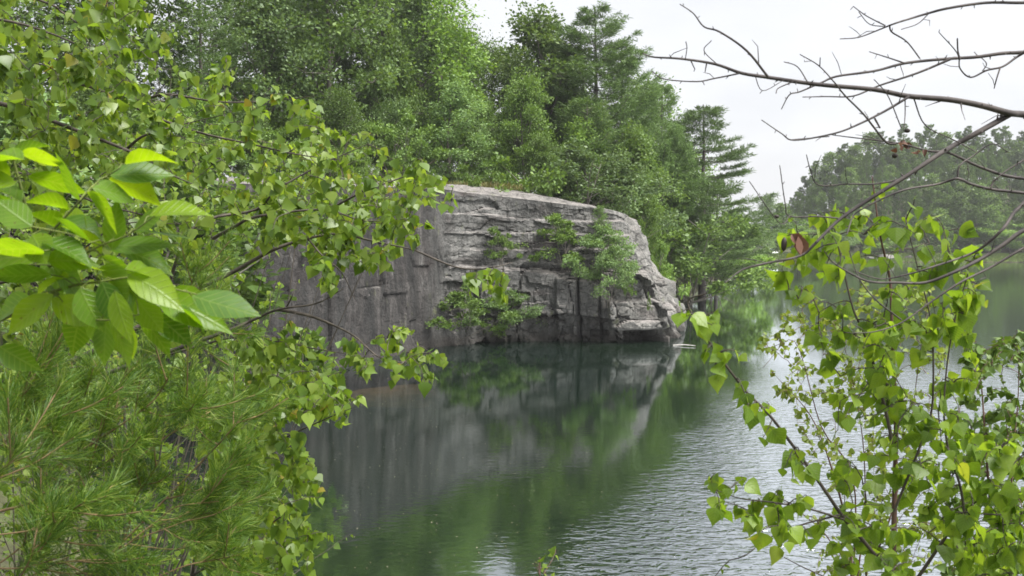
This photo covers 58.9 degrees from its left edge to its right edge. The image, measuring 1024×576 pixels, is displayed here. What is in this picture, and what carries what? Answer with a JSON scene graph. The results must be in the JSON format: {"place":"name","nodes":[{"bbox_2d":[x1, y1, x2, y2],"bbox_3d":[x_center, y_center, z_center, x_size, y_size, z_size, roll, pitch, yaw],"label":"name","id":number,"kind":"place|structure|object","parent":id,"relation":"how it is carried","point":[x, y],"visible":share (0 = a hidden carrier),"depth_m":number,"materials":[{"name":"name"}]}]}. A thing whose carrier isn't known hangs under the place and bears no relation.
{"place":"outdoors","nodes":[
{"label":"outdoors","id":0,"kind":"place"},
{"bbox_2d":[0,171,681,407],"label":"cliff","id":1,"kind":"structure","parent":0,"point":[413,290],"depth_m":50.47,"materials":[{"name":"stone"}]},
{"bbox_2d":[286,137,369,179],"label":"shrub","id":2,"kind":"object","parent":1,"relation":"on","point":[358,161],"visible":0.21,"depth_m":49.55,"materials":[{"name":"green plant"}]},
{"bbox_2d":[333,138,379,180],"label":"broadleaf tree","id":3,"kind":"object","parent":1,"relation":"on","point":[356,143],"visible":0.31,"depth_m":51.52,"materials":[{"name":"green plant"}]},
{"bbox_2d":[358,105,451,182],"bbox_3d":[-7.321,-8.529,57.458,6.955,6.067,6.021,0,3,1],"label":"shrub","id":4,"kind":"object","parent":1,"relation":"on","point":[394,136],"visible":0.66,"depth_m":56.73,"materials":[{"name":"green plant"}]},
{"bbox_2d":[383,180,524,190],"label":"grass","id":5,"kind":"structure","parent":1,"relation":"on","point":[509,186],"depth_m":56.43,"materials":[{"name":"green plant"}]},
{"bbox_2d":[425,282,518,339],"bbox_3d":[-2.892,1.457,49.858,7.266,3.756,6.290,3,4,40],"label":"shrub","id":6,"kind":"object","parent":1,"relation":"on","point":[460,298],"visible":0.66,"depth_m":48.52,"materials":[{"name":"green plant"}]},
{"bbox_2d":[483,226,522,264],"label":"shrub","id":7,"kind":"object","parent":1,"relation":"on","point":[498,239],"visible":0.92,"depth_m":51.18,"materials":[{"name":"green plant"}]},
{"bbox_2d":[461,288,545,341],"bbox_3d":[-0.691,1.525,51.194,5.662,3.382,4.849,-2,4,-29],"label":"shrub","id":8,"kind":"object","parent":1,"relation":"on","point":[515,298],"visible":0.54,"depth_m":50.16,"materials":[{"name":"green plant"}]},
{"bbox_2d":[513,213,595,271],"bbox_3d":[2.469,-2.626,51.911,5.130,3.410,4.267,0,3,1],"label":"shrub","id":9,"kind":"object","parent":1,"relation":"on","point":[563,236],"visible":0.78,"depth_m":51.39,"materials":[{"name":"green plant"}]},
{"bbox_2d":[562,222,642,285],"bbox_3d":[4.765,-1.805,51.397,5.165,3.966,4.423,-2,4,-25],"label":"shrub","id":10,"kind":"object","parent":1,"relation":"on","point":[598,242],"visible":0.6,"depth_m":50.59,"materials":[{"name":"green plant"}]},
{"bbox_2d":[571,242,639,307],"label":"shrub","id":11,"kind":"object","parent":1,"relation":"on","point":[608,261],"visible":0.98,"depth_m":49.24,"materials":[{"name":"green plant"}]},
{"bbox_2d":[0,180,1023,575],"bbox_3d":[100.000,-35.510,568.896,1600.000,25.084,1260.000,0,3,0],"label":"ground","id":12,"kind":"structure","parent":0,"point":[82,522],"depth_m":21.25,"materials":[{"name":"green plant"}]},
{"bbox_2d":[3,0,143,135],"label":"broadleaf tree","id":13,"kind":"object","parent":12,"relation":"on","point":[26,17],"visible":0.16,"depth_m":42.14,"materials":[{"name":"green plant"}]},
{"bbox_2d":[0,174,185,575],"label":"birch sapling","id":14,"kind":"object","parent":12,"relation":"on","point":[22,486],"visible":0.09,"depth_m":9.74,"materials":[{"name":"green plant"}]},
{"bbox_2d":[0,169,197,535],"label":"birch sapling","id":15,"kind":"object","parent":12,"relation":"on","point":[1,231],"visible":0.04,"depth_m":15.73,"materials":[{"name":"green plant"}]},
{"bbox_2d":[61,67,139,161],"bbox_3d":[-17.825,-7.229,39.480,3.802,4.786,3.783,1,4,19],"label":"broadleaf tree","id":16,"kind":"object","parent":12,"relation":"on","point":[86,97],"visible":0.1,"depth_m":39.13,"materials":[{"name":"green plant"}]},
{"bbox_2d":[0,188,222,575],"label":"birch sapling","id":17,"kind":"object","parent":12,"relation":"on","point":[126,206],"visible":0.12,"depth_m":6.49,"materials":[{"name":"green plant"}]},
{"bbox_2d":[0,87,259,285],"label":"shrub","id":18,"kind":"object","parent":12,"relation":"on","point":[4,126],"visible":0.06,"depth_m":28.51,"materials":[{"name":"green plant"}]},
{"bbox_2d":[0,140,260,371],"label":"ash sapling","id":19,"kind":"object","parent":12,"relation":"on","point":[140,286],"visible":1,"depth_m":1.28,"materials":[{"name":"green plant"}]},
{"bbox_2d":[68,0,218,132],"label":"broadleaf tree","id":20,"kind":"object","parent":12,"relation":"on","point":[155,26],"visible":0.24,"depth_m":48.90,"materials":[{"name":"green plant"}]},
{"bbox_2d":[0,220,306,575],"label":"white pine","id":21,"kind":"object","parent":12,"relation":"on","point":[52,519],"visible":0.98,"depth_m":2.36,"materials":[{"name":"green plant"}]},
{"bbox_2d":[7,354,299,575],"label":"birch sapling","id":22,"kind":"object","parent":12,"relation":"on","point":[191,560],"visible":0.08,"depth_m":12.18,"materials":[{"name":"green plant"}]},
{"bbox_2d":[16,164,310,575],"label":"birch sapling","id":23,"kind":"object","parent":12,"relation":"on","point":[265,303],"visible":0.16,"depth_m":9.01,"materials":[{"name":"green plant"}]},
{"bbox_2d":[0,28,332,575],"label":"birch sapling","id":24,"kind":"object","parent":12,"relation":"on","point":[7,229],"visible":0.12,"depth_m":8.36,"materials":[{"name":"green plant"}]},
{"bbox_2d":[0,111,336,363],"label":"shrub","id":25,"kind":"object","parent":12,"relation":"on","point":[254,286],"visible":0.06,"depth_m":29.47,"materials":[{"name":"green plant"}]},
{"bbox_2d":[0,225,352,575],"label":"birch sapling","id":26,"kind":"object","parent":12,"relation":"on","point":[8,504],"visible":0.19,"depth_m":7.95,"materials":[{"name":"green plant"}]},
{"bbox_2d":[0,129,375,436],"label":"shrub","id":27,"kind":"object","parent":12,"relation":"on","point":[316,341],"visible":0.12,"depth_m":25.67,"materials":[{"name":"green plant"}]},
{"bbox_2d":[141,0,243,140],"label":"tree","id":28,"kind":"object","parent":12,"relation":"on","point":[192,46],"visible":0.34,"depth_m":50.74,"materials":[{"name":"green plant"}]},
{"bbox_2d":[172,84,236,161],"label":"broadleaf tree","id":29,"kind":"object","parent":12,"relation":"on","point":[199,107],"visible":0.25,"depth_m":41.30,"materials":[{"name":"green plant"}]},
{"bbox_2d":[132,329,300,575],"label":"birch sapling","id":30,"kind":"object","parent":12,"relation":"on","point":[224,348],"visible":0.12,"depth_m":6.90,"materials":[{"name":"green plant"}]},
{"bbox_2d":[104,123,329,575],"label":"birch sapling","id":31,"kind":"object","parent":12,"relation":"on","point":[226,133],"visible":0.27,"depth_m":7.36,"materials":[{"name":"green plant"}]},
{"bbox_2d":[162,0,304,173],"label":"broadleaf tree","id":32,"kind":"object","parent":12,"relation":"on","point":[226,22],"visible":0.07,"depth_m":62.37,"materials":[{"name":"green plant"}]},
{"bbox_2d":[0,0,511,399],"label":"birch tree","id":33,"kind":"object","parent":12,"relation":"on","point":[83,68],"visible":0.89,"depth_m":3.98,"materials":[{"name":"green plant"}]},
{"bbox_2d":[232,96,279,173],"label":"broadleaf tree","id":34,"kind":"object","parent":12,"relation":"on","point":[243,114],"visible":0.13,"depth_m":45.29,"materials":[{"name":"green plant"}]},
{"bbox_2d":[223,127,308,177],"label":"shrub","id":35,"kind":"object","parent":12,"relation":"on","point":[270,136],"visible":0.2,"depth_m":44.82,"materials":[{"name":"green plant"}]},
{"bbox_2d":[182,369,366,575],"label":"birch sapling","id":36,"kind":"object","parent":12,"relation":"on","point":[298,472],"visible":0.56,"depth_m":3.85,"materials":[{"name":"green plant"}]},
{"bbox_2d":[205,0,347,171],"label":"birch tree","id":37,"kind":"object","parent":12,"relation":"on","point":[268,25],"visible":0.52,"depth_m":54.31,"materials":[{"name":"green plant"}]},
{"bbox_2d":[237,0,356,138],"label":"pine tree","id":38,"kind":"object","parent":12,"relation":"on","point":[307,34],"visible":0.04,"depth_m":69.19,"materials":[{"name":"green plant"}]},
{"bbox_2d":[269,108,331,174],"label":"broadleaf tree","id":39,"kind":"object","parent":12,"relation":"on","point":[297,131],"visible":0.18,"depth_m":47.27,"materials":[{"name":"green plant"}]},
{"bbox_2d":[196,140,406,569],"bbox_3d":[-2.131,1.581,8.315,2.625,5.985,1.743,0,3,0],"label":"birch sapling","id":40,"kind":"object","parent":12,"relation":"on","point":[357,154],"visible":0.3,"depth_m":8.14,"materials":[{"name":"green plant"}]},
{"bbox_2d":[233,0,423,155],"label":"broadleaf tree","id":41,"kind":"object","parent":12,"relation":"on","point":[345,31],"visible":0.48,"depth_m":57.64,"materials":[{"name":"green plant"}]},
{"bbox_2d":[316,82,386,178],"bbox_3d":[-9.970,-8.786,53.784,4.618,6.639,4.640,-1,4,-21],"label":"broadleaf tree","id":42,"kind":"object","parent":12,"relation":"on","point":[342,103],"visible":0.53,"depth_m":53.06,"materials":[{"name":"green plant"}]},
{"bbox_2d":[291,0,433,168],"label":"broadleaf tree","id":43,"kind":"object","parent":12,"relation":"on","point":[378,34],"visible":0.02,"depth_m":75.89,"materials":[{"name":"green plant"}]},
{"bbox_2d":[334,53,419,172],"bbox_3d":[-9.288,-10.658,60.253,6.679,9.743,5.148,2,4,28],"label":"birch tree","id":44,"kind":"object","parent":12,"relation":"on","point":[385,107],"visible":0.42,"depth_m":59.72,"materials":[{"name":"green plant"}]},
{"bbox_2d":[312,0,443,174],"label":"tree","id":45,"kind":"object","parent":12,"relation":"on","point":[345,64],"visible":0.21,"depth_m":64.00,"materials":[{"name":"green plant"}]},
{"bbox_2d":[363,21,433,181],"bbox_3d":[-7.848,-12.172,62.654,5.102,12.419,5.542,-1,4,-21],"label":"broadleaf tree","id":46,"kind":"object","parent":12,"relation":"on","point":[408,84],"visible":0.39,"depth_m":61.88,"materials":[{"name":"green plant"}]},
{"bbox_2d":[373,0,499,173],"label":"broadleaf tree","id":47,"kind":"object","parent":12,"relation":"on","point":[459,42],"visible":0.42,"depth_m":65.68,"materials":[{"name":"green plant"}]},
{"bbox_2d":[403,74,500,182],"bbox_3d":[-3.804,-10.158,61.676,6.687,8.421,6.566,1,3,14],"label":"birch tree","id":48,"kind":"object","parent":12,"relation":"on","point":[458,98],"visible":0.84,"depth_m":60.86,"materials":[{"name":"green plant"}]},
{"bbox_2d":[422,21,498,184],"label":"broadleaf tree","id":49,"kind":"object","parent":12,"relation":"on","point":[483,79],"visible":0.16,"depth_m":74.66,"materials":[{"name":"green plant"}]},
{"bbox_2d":[440,162,500,186],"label":"shrub","id":50,"kind":"object","parent":12,"relation":"on","point":[461,167],"visible":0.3,"depth_m":57.08,"materials":[{"name":"green plant"}]},
{"bbox_2d":[454,96,512,183],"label":"broadleaf tree","id":51,"kind":"object","parent":12,"relation":"on","point":[489,112],"visible":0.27,"depth_m":68.72,"materials":[{"name":"green plant"}]},
{"bbox_2d":[469,28,522,175],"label":"broadleaf tree","id":52,"kind":"object","parent":12,"relation":"on","point":[493,75],"visible":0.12,"depth_m":78.36,"materials":[{"name":"green plant"}]},
{"bbox_2d":[491,45,545,183],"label":"broadleaf tree","id":53,"kind":"object","parent":12,"relation":"on","point":[504,76],"visible":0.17,"depth_m":69.72,"materials":[{"name":"green plant"}]},
{"bbox_2d":[480,62,565,184],"bbox_3d":[0.996,-10.805,63.630,6.707,10.061,6.442,1,4,16],"label":"broadleaf tree","id":54,"kind":"object","parent":12,"relation":"on","point":[518,99],"visible":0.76,"depth_m":62.75,"materials":[{"name":"green plant"}]},
{"bbox_2d":[484,152,587,201],"bbox_3d":[0.192,-4.266,58.518,11.813,9.159,10.226,2,4,29],"label":"shrub","id":55,"kind":"object","parent":12,"relation":"on","point":[540,188],"visible":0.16,"depth_m":57.75,"materials":[{"name":"green plant"}]},
{"bbox_2d":[519,129,560,193],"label":"broadleaf tree","id":56,"kind":"object","parent":12,"relation":"on","point":[539,143],"visible":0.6,"depth_m":61.30,"materials":[{"name":"green plant"}]},
{"bbox_2d":[484,0,611,178],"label":"broadleaf tree","id":57,"kind":"object","parent":12,"relation":"on","point":[541,33],"visible":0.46,"depth_m":71.65,"materials":[{"name":"green plant"}]},
{"bbox_2d":[546,115,612,203],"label":"broadleaf tree","id":58,"kind":"object","parent":12,"relation":"on","point":[580,131],"visible":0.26,"depth_m":64.14,"materials":[{"name":"green plant"}]},
{"bbox_2d":[538,97,636,199],"bbox_3d":[5.000,-9.206,65.423,8.125,9.180,7.961,1,4,17],"label":"tree","id":59,"kind":"object","parent":12,"relation":"on","point":[599,116],"visible":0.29,"depth_m":64.81,"materials":[{"name":"green plant"}]},
{"bbox_2d":[508,0,672,193],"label":"pine tree","id":60,"kind":"object","parent":12,"relation":"on","point":[626,66],"visible":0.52,"depth_m":69.60,"materials":[{"name":"green plant"}]},
{"bbox_2d":[522,137,684,206],"bbox_3d":[5.350,-7.174,60.869,9.308,5.842,10.868,-2,4,-24],"label":"shrub","id":61,"kind":"object","parent":12,"relation":"on","point":[580,159],"visible":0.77,"depth_m":58.43,"materials":[{"name":"green plant"}]},
{"bbox_2d":[556,158,690,242],"bbox_3d":[7.072,-5.047,59.920,9.952,8.024,8.524,0,3,0],"label":"shrub","id":62,"kind":"object","parent":12,"relation":"on","point":[635,192],"visible":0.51,"depth_m":60.12,"materials":[{"name":"green plant"}]},
{"bbox_2d":[581,39,670,206],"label":"pine tree","id":63,"kind":"object","parent":12,"relation":"on","point":[634,117],"visible":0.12,"depth_m":72.59,"materials":[{"name":"green plant"}]},
{"bbox_2d":[592,66,701,208],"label":"broadleaf tree","id":64,"kind":"object","parent":12,"relation":"on","point":[672,111],"visible":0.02,"depth_m":88.40,"materials":[{"name":"green plant"}]},
{"bbox_2d":[603,118,694,247],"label":"broadleaf tree","id":65,"kind":"object","parent":12,"relation":"on","point":[635,143],"visible":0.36,"depth_m":65.04,"materials":[{"name":"green plant"}]},
{"bbox_2d":[631,166,667,271],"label":"broadleaf tree","id":66,"kind":"object","parent":12,"relation":"on","point":[643,227],"visible":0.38,"depth_m":63.04,"materials":[{"name":"green plant"}]},
{"bbox_2d":[623,81,710,252],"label":"tree","id":67,"kind":"object","parent":12,"relation":"on","point":[671,96],"visible":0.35,"depth_m":76.44,"materials":[{"name":"green plant"}]},
{"bbox_2d":[650,240,691,307],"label":"shrub","id":68,"kind":"object","parent":12,"relation":"on","point":[663,250],"visible":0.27,"depth_m":61.95,"materials":[{"name":"green plant"}]},
{"bbox_2d":[640,121,710,278],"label":"tree","id":69,"kind":"object","parent":12,"relation":"on","point":[682,161],"visible":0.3,"depth_m":76.24,"materials":[{"name":"green plant"}]},
{"bbox_2d":[668,140,742,261],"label":"broadleaf tree","id":70,"kind":"object","parent":12,"relation":"on","point":[696,158],"visible":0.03,"depth_m":98.26,"materials":[{"name":"green plant"}]},
{"bbox_2d":[656,201,774,305],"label":"shrub","id":71,"kind":"object","parent":12,"relation":"on","point":[692,268],"visible":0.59,"depth_m":73.91,"materials":[{"name":"green plant"}]},
{"bbox_2d":[699,175,750,280],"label":"pine tree","id":72,"kind":"object","parent":12,"relation":"on","point":[723,263],"visible":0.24,"depth_m":90.86,"materials":[{"name":"green plant"}]},
{"bbox_2d":[650,104,800,300],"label":"pine tree","id":73,"kind":"object","parent":12,"relation":"on","point":[696,116],"visible":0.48,"depth_m":79.42,"materials":[{"name":"green plant"}]},
{"bbox_2d":[676,238,775,288],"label":"shrub","id":74,"kind":"object","parent":12,"relation":"on","point":[760,257],"visible":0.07,"depth_m":95.34,"materials":[{"name":"green plant"}]},
{"bbox_2d":[706,223,787,270],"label":"shrub","id":75,"kind":"object","parent":12,"relation":"on","point":[773,266],"visible":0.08,"depth_m":127.16,"materials":[{"name":"green plant"}]},
{"bbox_2d":[751,195,784,251],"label":"tree","id":76,"kind":"object","parent":12,"relation":"on","point":[768,202],"visible":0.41,"depth_m":203.63,"materials":[{"name":"green plant"}]},
{"bbox_2d":[766,202,802,251],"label":"tree","id":77,"kind":"object","parent":12,"relation":"on","point":[780,207],"visible":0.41,"depth_m":204.40,"materials":[{"name":"green plant"}]},
{"bbox_2d":[804,178,827,213],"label":"pine tree","id":78,"kind":"object","parent":12,"relation":"on","point":[813,190],"visible":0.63,"depth_m":236.79,"materials":[{"name":"green plant"}]},
{"bbox_2d":[808,166,839,205],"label":"broadleaf tree","id":79,"kind":"object","parent":12,"relation":"on","point":[828,178],"visible":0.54,"depth_m":247.29,"materials":[{"name":"green plant"}]},
{"bbox_2d":[805,151,845,207],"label":"broadleaf tree","id":80,"kind":"object","parent":12,"relation":"on","point":[828,159],"visible":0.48,"depth_m":249.04,"materials":[{"name":"green plant"}]},
{"bbox_2d":[642,0,1023,332],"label":"dead tree","id":81,"kind":"object","parent":12,"relation":"on","point":[801,246],"visible":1,"depth_m":2.42,"materials":[{"name":"brown wood"}]},
{"bbox_2d":[671,176,1023,575],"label":"young birch","id":82,"kind":"object","parent":12,"relation":"on","point":[887,395],"visible":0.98,"depth_m":2.62,"materials":[{"name":"green plant"}]},
{"bbox_2d":[838,167,860,200],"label":"broadleaf tree","id":83,"kind":"object","parent":12,"relation":"on","point":[854,178],"visible":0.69,"depth_m":229.13,"materials":[{"name":"green plant"}]},
{"bbox_2d":[756,279,948,575],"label":"shrub","id":84,"kind":"object","parent":12,"relation":"on","point":[919,298],"visible":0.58,"depth_m":6.37,"materials":[{"name":"green plant"}]},
{"bbox_2d":[837,145,867,188],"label":"broadleaf tree","id":85,"kind":"object","parent":12,"relation":"on","point":[854,149],"visible":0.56,"depth_m":243.95,"materials":[{"name":"green plant"}]},
{"bbox_2d":[848,131,890,182],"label":"broadleaf tree","id":86,"kind":"object","parent":12,"relation":"on","point":[869,146],"visible":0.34,"depth_m":249.23,"materials":[{"name":"green plant"}]},
{"bbox_2d":[839,226,923,252],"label":"shrub","id":87,"kind":"object","parent":12,"relation":"on","point":[885,245],"visible":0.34,"depth_m":202.66,"materials":[{"name":"green plant"}]},
{"bbox_2d":[768,251,1023,261],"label":"shore grass","id":88,"kind":"structure","parent":12,"relation":"on","point":[996,257],"depth_m":199.44,"materials":[{"name":"green plant"}]},
{"bbox_2d":[887,182,905,217],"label":"pine tree","id":89,"kind":"object","parent":12,"relation":"on","point":[897,201],"visible":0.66,"depth_m":220.13,"materials":[{"name":"green plant"}]},
{"bbox_2d":[899,141,923,181],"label":"broadleaf tree","id":90,"kind":"object","parent":12,"relation":"on","point":[910,158],"visible":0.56,"depth_m":237.68,"materials":[{"name":"green plant"}]},
{"bbox_2d":[919,172,946,207],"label":"broadleaf tree","id":91,"kind":"object","parent":12,"relation":"on","point":[931,178],"visible":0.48,"depth_m":222.52,"materials":[{"name":"green plant"}]},
{"bbox_2d":[924,133,950,172],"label":"tree","id":92,"kind":"object","parent":12,"relation":"on","point":[934,147],"visible":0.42,"depth_m":242.90,"materials":[{"name":"green plant"}]},
{"bbox_2d":[923,208,958,252],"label":"broadleaf tree","id":93,"kind":"object","parent":12,"relation":"on","point":[943,217],"visible":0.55,"depth_m":206.41,"materials":[{"name":"green plant"}]},
{"bbox_2d":[937,191,980,240],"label":"broadleaf tree","id":94,"kind":"object","parent":12,"relation":"on","point":[957,197],"visible":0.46,"depth_m":211.81,"materials":[{"name":"green plant"}]},
{"bbox_2d":[948,206,969,249],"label":"pine tree","id":95,"kind":"object","parent":12,"relation":"on","point":[960,242],"visible":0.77,"depth_m":207.15,"materials":[{"name":"green plant"}]},
{"bbox_2d":[943,164,976,209],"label":"broadleaf tree","id":96,"kind":"object","parent":12,"relation":"on","point":[963,174],"visible":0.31,"depth_m":223.17,"materials":[{"name":"green plant"}]},
{"bbox_2d":[945,183,978,221],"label":"broadleaf tree","id":97,"kind":"object","parent":12,"relation":"on","point":[961,188],"visible":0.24,"depth_m":215.87,"materials":[{"name":"green plant"}]},
{"bbox_2d":[963,206,988,245],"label":"pine tree","id":98,"kind":"object","parent":12,"relation":"on","point":[977,222],"visible":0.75,"depth_m":208.45,"materials":[{"name":"green plant"}]},
{"bbox_2d":[935,330,1023,575],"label":"shrub","id":99,"kind":"object","parent":12,"relation":"on","point":[988,365],"visible":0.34,"depth_m":4.83,"materials":[{"name":"green plant"}]},
{"bbox_2d":[966,182,1001,221],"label":"broadleaf tree","id":100,"kind":"object","parent":12,"relation":"on","point":[980,190],"visible":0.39,"depth_m":214.99,"materials":[{"name":"green plant"}]},
{"bbox_2d":[956,223,1023,252],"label":"shrub","id":101,"kind":"object","parent":12,"relation":"on","point":[1011,244],"visible":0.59,"depth_m":204.87,"materials":[{"name":"green plant"}]},
{"bbox_2d":[975,204,1011,250],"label":"broadleaf tree","id":102,"kind":"object","parent":12,"relation":"on","point":[993,213],"visible":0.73,"depth_m":208.43,"materials":[{"name":"green plant"}]},
{"bbox_2d":[982,194,1012,236],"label":"broadleaf tree","id":103,"kind":"object","parent":12,"relation":"on","point":[996,201],"visible":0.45,"depth_m":213.24,"materials":[{"name":"green plant"}]},
{"bbox_2d":[992,125,1018,174],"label":"pine tree","id":104,"kind":"object","parent":12,"relation":"on","point":[1010,142],"visible":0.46,"depth_m":249.72,"materials":[{"name":"green plant"}]},
{"bbox_2d":[4,0,1023,224],"label":"sky","id":105,"kind":"structure","parent":0,"point":[782,30],"materials":[{"name":"white"}]},
{"bbox_2d":[85,262,1023,575],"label":"water","id":106,"kind":"structure","parent":0,"point":[645,438],"depth_m":25.25,"materials":[{"name":"green liquid"}]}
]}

